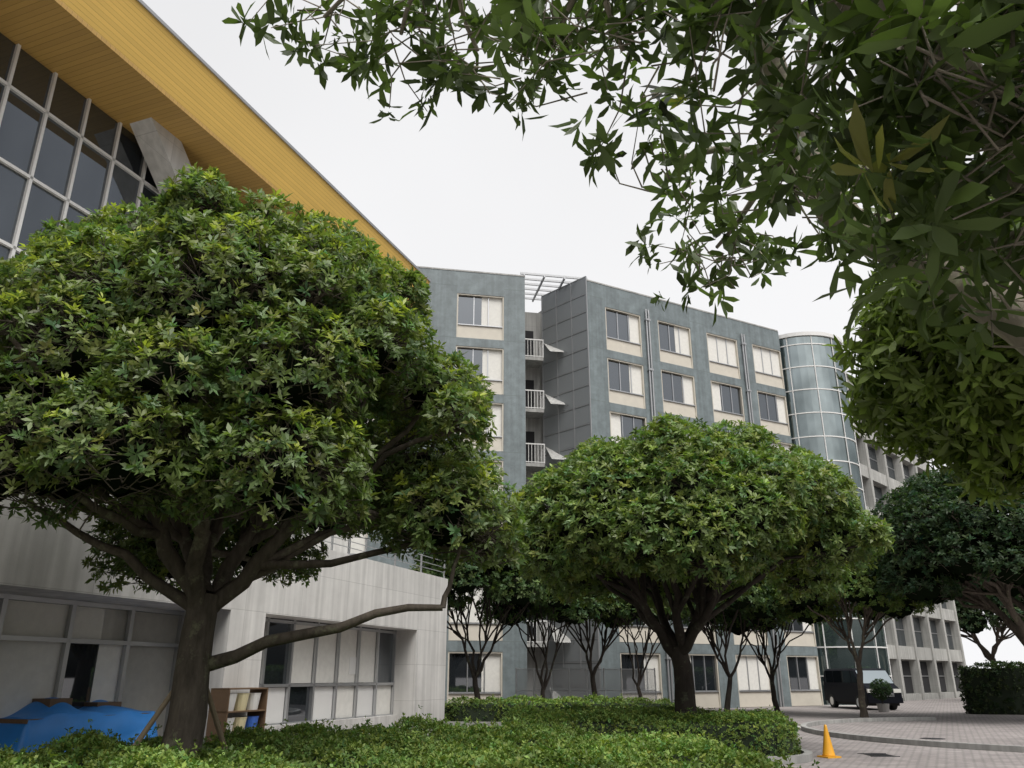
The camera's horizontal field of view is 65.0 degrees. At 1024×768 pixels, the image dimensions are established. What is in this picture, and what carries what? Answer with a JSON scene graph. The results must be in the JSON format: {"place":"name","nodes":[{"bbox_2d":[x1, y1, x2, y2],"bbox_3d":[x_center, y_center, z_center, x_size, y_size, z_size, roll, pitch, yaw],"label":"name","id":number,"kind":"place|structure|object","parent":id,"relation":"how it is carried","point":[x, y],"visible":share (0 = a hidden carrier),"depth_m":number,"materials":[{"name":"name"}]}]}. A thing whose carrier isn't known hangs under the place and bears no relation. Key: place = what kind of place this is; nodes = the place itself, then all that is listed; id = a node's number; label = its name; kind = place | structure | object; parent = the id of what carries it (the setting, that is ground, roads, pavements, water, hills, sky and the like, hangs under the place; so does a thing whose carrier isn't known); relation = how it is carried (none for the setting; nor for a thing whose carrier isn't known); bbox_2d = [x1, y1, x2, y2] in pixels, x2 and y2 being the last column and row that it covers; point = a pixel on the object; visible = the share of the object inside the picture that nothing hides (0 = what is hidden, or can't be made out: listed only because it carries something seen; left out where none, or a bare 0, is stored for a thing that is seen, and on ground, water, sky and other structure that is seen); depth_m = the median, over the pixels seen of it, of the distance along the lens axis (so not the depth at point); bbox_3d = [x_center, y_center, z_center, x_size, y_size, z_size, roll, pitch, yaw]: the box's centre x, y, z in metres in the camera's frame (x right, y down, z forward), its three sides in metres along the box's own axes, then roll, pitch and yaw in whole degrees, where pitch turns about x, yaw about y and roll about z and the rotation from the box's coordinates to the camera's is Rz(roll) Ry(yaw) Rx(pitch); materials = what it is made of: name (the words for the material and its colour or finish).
{"place":"outdoors","nodes":[
{"label":"outdoors","id":0,"kind":"place"},
{"bbox_2d":[142,0,1023,667],"label":"sky","id":1,"kind":"structure","parent":0,"point":[464,190],"materials":[{"name":"white"}]},
{"bbox_2d":[467,697,1023,767],"bbox_3d":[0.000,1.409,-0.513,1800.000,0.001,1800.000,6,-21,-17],"label":"ground","id":2,"kind":"structure","parent":0,"point":[954,722],"depth_m":22.12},
{"bbox_2d":[0,698,148,723],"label":"gym cart","id":3,"kind":"object","parent":2,"relation":"on","point":[49,702],"visible":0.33,"depth_m":12.41,"materials":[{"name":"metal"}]},
{"bbox_2d":[0,697,157,752],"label":"tarp","id":4,"kind":"object","parent":3,"relation":"on","point":[125,723],"visible":0.59,"depth_m":12.25,"materials":[{"name":"blue plastic"}]},
{"bbox_2d":[132,689,227,749],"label":"tree support stakes","id":5,"kind":"object","parent":2,"relation":"on","point":[154,718],"visible":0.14,"depth_m":8.55,"materials":[{"name":"brown wood"}]},
{"bbox_2d":[0,0,447,747],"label":"building","id":6,"kind":"structure","parent":2,"relation":"on","point":[104,102],"depth_m":16.22,"materials":[{"name":"white concrete"}]},
{"bbox_2d":[205,687,268,743],"bbox_3d":[-4.713,6.186,14.519,0.840,1.305,2.530,-7,-21,20],"label":"gym shelf and pots","id":7,"kind":"object","parent":2,"relation":"on","point":[253,703],"visible":0.47,"depth_m":14.41,"materials":[{"name":"brown wood"}]},
{"bbox_2d":[0,161,531,758],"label":"tree","id":8,"kind":"object","parent":2,"relation":"on","point":[186,381],"visible":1,"depth_m":8.26,"materials":[{"name":"green plant"}]},
{"bbox_2d":[0,705,819,767],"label":"hedge","id":9,"kind":"object","parent":2,"relation":"on","point":[409,744],"visible":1,"depth_m":7.87,"materials":[{"name":"green plant"}]},
{"bbox_2d":[347,266,600,702],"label":"building","id":10,"kind":"structure","parent":2,"relation":"on","point":[500,335],"depth_m":42.58,"materials":[{"name":"grey concrete"}]},
{"bbox_2d":[409,521,550,698],"bbox_3d":[-1.162,8.727,29.758,6.367,7.338,6.018,0,-20,0],"label":"tree","id":11,"kind":"object","parent":2,"relation":"on","point":[469,578],"visible":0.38,"depth_m":28.86,"materials":[{"name":"green plant"}]},
{"bbox_2d":[474,577,609,698],"bbox_3d":[1.164,9.796,31.354,5.348,6.345,4.912,0,-20,0],"label":"tree","id":12,"kind":"object","parent":2,"relation":"on","point":[553,609],"visible":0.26,"depth_m":31.10,"materials":[{"name":"green plant"}]},
{"bbox_2d":[444,691,674,725],"bbox_3d":[1.500,10.785,26.738,8.300,1.090,1.776,0,-20,0],"label":"hedge","id":13,"kind":"object","parent":2,"relation":"on","point":[487,711],"visible":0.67,"depth_m":26.24,"materials":[{"name":"green plant"}]},
{"bbox_2d":[530,593,634,695],"bbox_3d":[3.411,10.015,33.062,6.474,7.118,5.800,0,-20,0],"label":"tree","id":14,"kind":"object","parent":2,"relation":"on","point":[608,608],"visible":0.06,"depth_m":32.28,"materials":[{"name":"brown plant"}]},
{"bbox_2d":[516,668,656,702],"bbox_3d":[3.182,13.024,34.102,6.148,1.850,0.059,3,-20,-9],"label":"fence","id":15,"kind":"object","parent":2,"relation":"on","point":[569,690],"visible":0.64,"depth_m":34.16,"materials":[{"name":"grey"}]},
{"bbox_2d":[222,0,1023,511],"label":"tree","id":16,"kind":"object","parent":2,"relation":"on","point":[938,318],"visible":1,"depth_m":3.54,"materials":[{"name":"green plant"}]},
{"bbox_2d":[586,594,695,702],"bbox_3d":[5.316,10.351,32.311,5.076,6.049,5.080,0,-20,0],"label":"tree","id":17,"kind":"object","parent":2,"relation":"on","point":[613,615],"visible":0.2,"depth_m":31.96,"materials":[{"name":"green plant"}]},
{"bbox_2d":[503,699,813,764],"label":"hedge","id":18,"kind":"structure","parent":2,"relation":"on","point":[777,730],"depth_m":15.26,"materials":[{"name":"green plant"}]},
{"bbox_2d":[539,279,823,707],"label":"dormitory block","id":19,"kind":"structure","parent":2,"relation":"on","point":[648,360],"depth_m":44.67,"materials":[{"name":"grey concrete"}]},
{"bbox_2d":[502,411,895,714],"bbox_3d":[3.855,4.444,18.012,8.300,7.453,8.271,0,-20,0],"label":"tree","id":20,"kind":"object","parent":2,"relation":"on","point":[674,516],"visible":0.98,"depth_m":16.14,"materials":[{"name":"green plant"}]},
{"bbox_2d":[683,577,791,711],"bbox_3d":[8.717,10.624,34.432,6.284,7.016,5.953,0,-20,0],"label":"tree","id":21,"kind":"object","parent":2,"relation":"on","point":[763,606],"visible":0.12,"depth_m":33.73,"materials":[{"name":"green plant"}]},
{"bbox_2d":[708,582,826,711],"bbox_3d":[11.564,11.548,36.136,5.331,6.359,5.206,-19,-27,41],"label":"tree","id":22,"kind":"object","parent":2,"relation":"on","point":[767,625],"visible":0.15,"depth_m":35.80,"materials":[{"name":"green plant"}]},
{"bbox_2d":[817,725,840,758],"bbox_3d":[6.250,7.079,15.940,0.323,0.599,0.323,7,-21,-19],"label":"traffic cone","id":23,"kind":"object","parent":2,"relation":"on","point":[828,751],"visible":1,"depth_m":15.84,"materials":[{"name":"orange"}]},
{"bbox_2d":[767,523,935,717],"bbox_3d":[13.799,9.440,32.734,6.374,7.968,6.167,0,-20,0],"label":"tree","id":24,"kind":"object","parent":2,"relation":"on","point":[867,600],"visible":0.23,"depth_m":32.01,"materials":[{"name":"green plant"}]},
{"bbox_2d":[823,668,903,709],"bbox_3d":[17.426,15.226,40.202,1.780,1.875,4.770,1,-20,-4],"label":"minivan","id":25,"kind":"object","parent":2,"relation":"on","point":[840,686],"visible":0.74,"depth_m":39.38,"materials":[{"name":"black paint"}]},
{"bbox_2d":[798,726,944,756],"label":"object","id":26,"kind":"object","parent":2,"relation":"on","point":[878,754],"visible":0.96,"depth_m":16.38,"materials":[{"name":"metal"}]},
{"bbox_2d":[877,703,888,711],"bbox_3d":[16.725,14.584,36.195,0.540,0.350,0.540,0,-20,0],"label":"shrub planter","id":27,"kind":"object","parent":2,"relation":"on","point":[881,707],"visible":0.94,"depth_m":36.01,"materials":[{"name":"grey concrete"}]},
{"bbox_2d":[869,678,892,703],"bbox_3d":[16.722,14.144,36.345,0.995,1.584,1.026,-17,-26,39],"label":"potted plant","id":28,"kind":"object","parent":27,"relation":"in","point":[879,684],"visible":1,"depth_m":36.28,"materials":[{"name":"green plant"}]},
{"bbox_2d":[846,373,965,700],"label":"building","id":29,"kind":"structure","parent":2,"relation":"on","point":[926,654],"depth_m":58.87,"materials":[{"name":"white concrete"}]},
{"bbox_2d":[801,717,1023,752],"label":"curb","id":30,"kind":"structure","parent":2,"relation":"on","point":[806,726],"depth_m":19.59,"materials":[{"name":"grey concrete"}]},
{"bbox_2d":[855,467,1023,645],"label":"tree","id":31,"kind":"object","parent":2,"relation":"on","point":[950,546],"visible":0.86,"depth_m":28.75,"materials":[{"name":"green plant"}]},
{"bbox_2d":[954,595,1023,665],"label":"tree","id":32,"kind":"object","parent":2,"relation":"on","point":[973,622],"visible":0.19,"depth_m":68.14,"materials":[{"name":"green plant"}]},
{"bbox_2d":[956,659,1023,714],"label":"tall hedge","id":33,"kind":"object","parent":2,"relation":"on","point":[996,689],"visible":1,"depth_m":34.08,"materials":[{"name":"green plant"}]},
{"bbox_2d":[986,595,1023,616],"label":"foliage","id":34,"kind":"object","parent":2,"relation":"on","point":[997,601],"visible":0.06,"depth_m":54.63,"materials":[{"name":"green plant"}]},
{"bbox_2d":[779,331,892,705],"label":"glass tower","id":35,"kind":"structure","parent":0,"point":[816,414],"depth_m":49.43,"materials":[{"name":"teal glass"}]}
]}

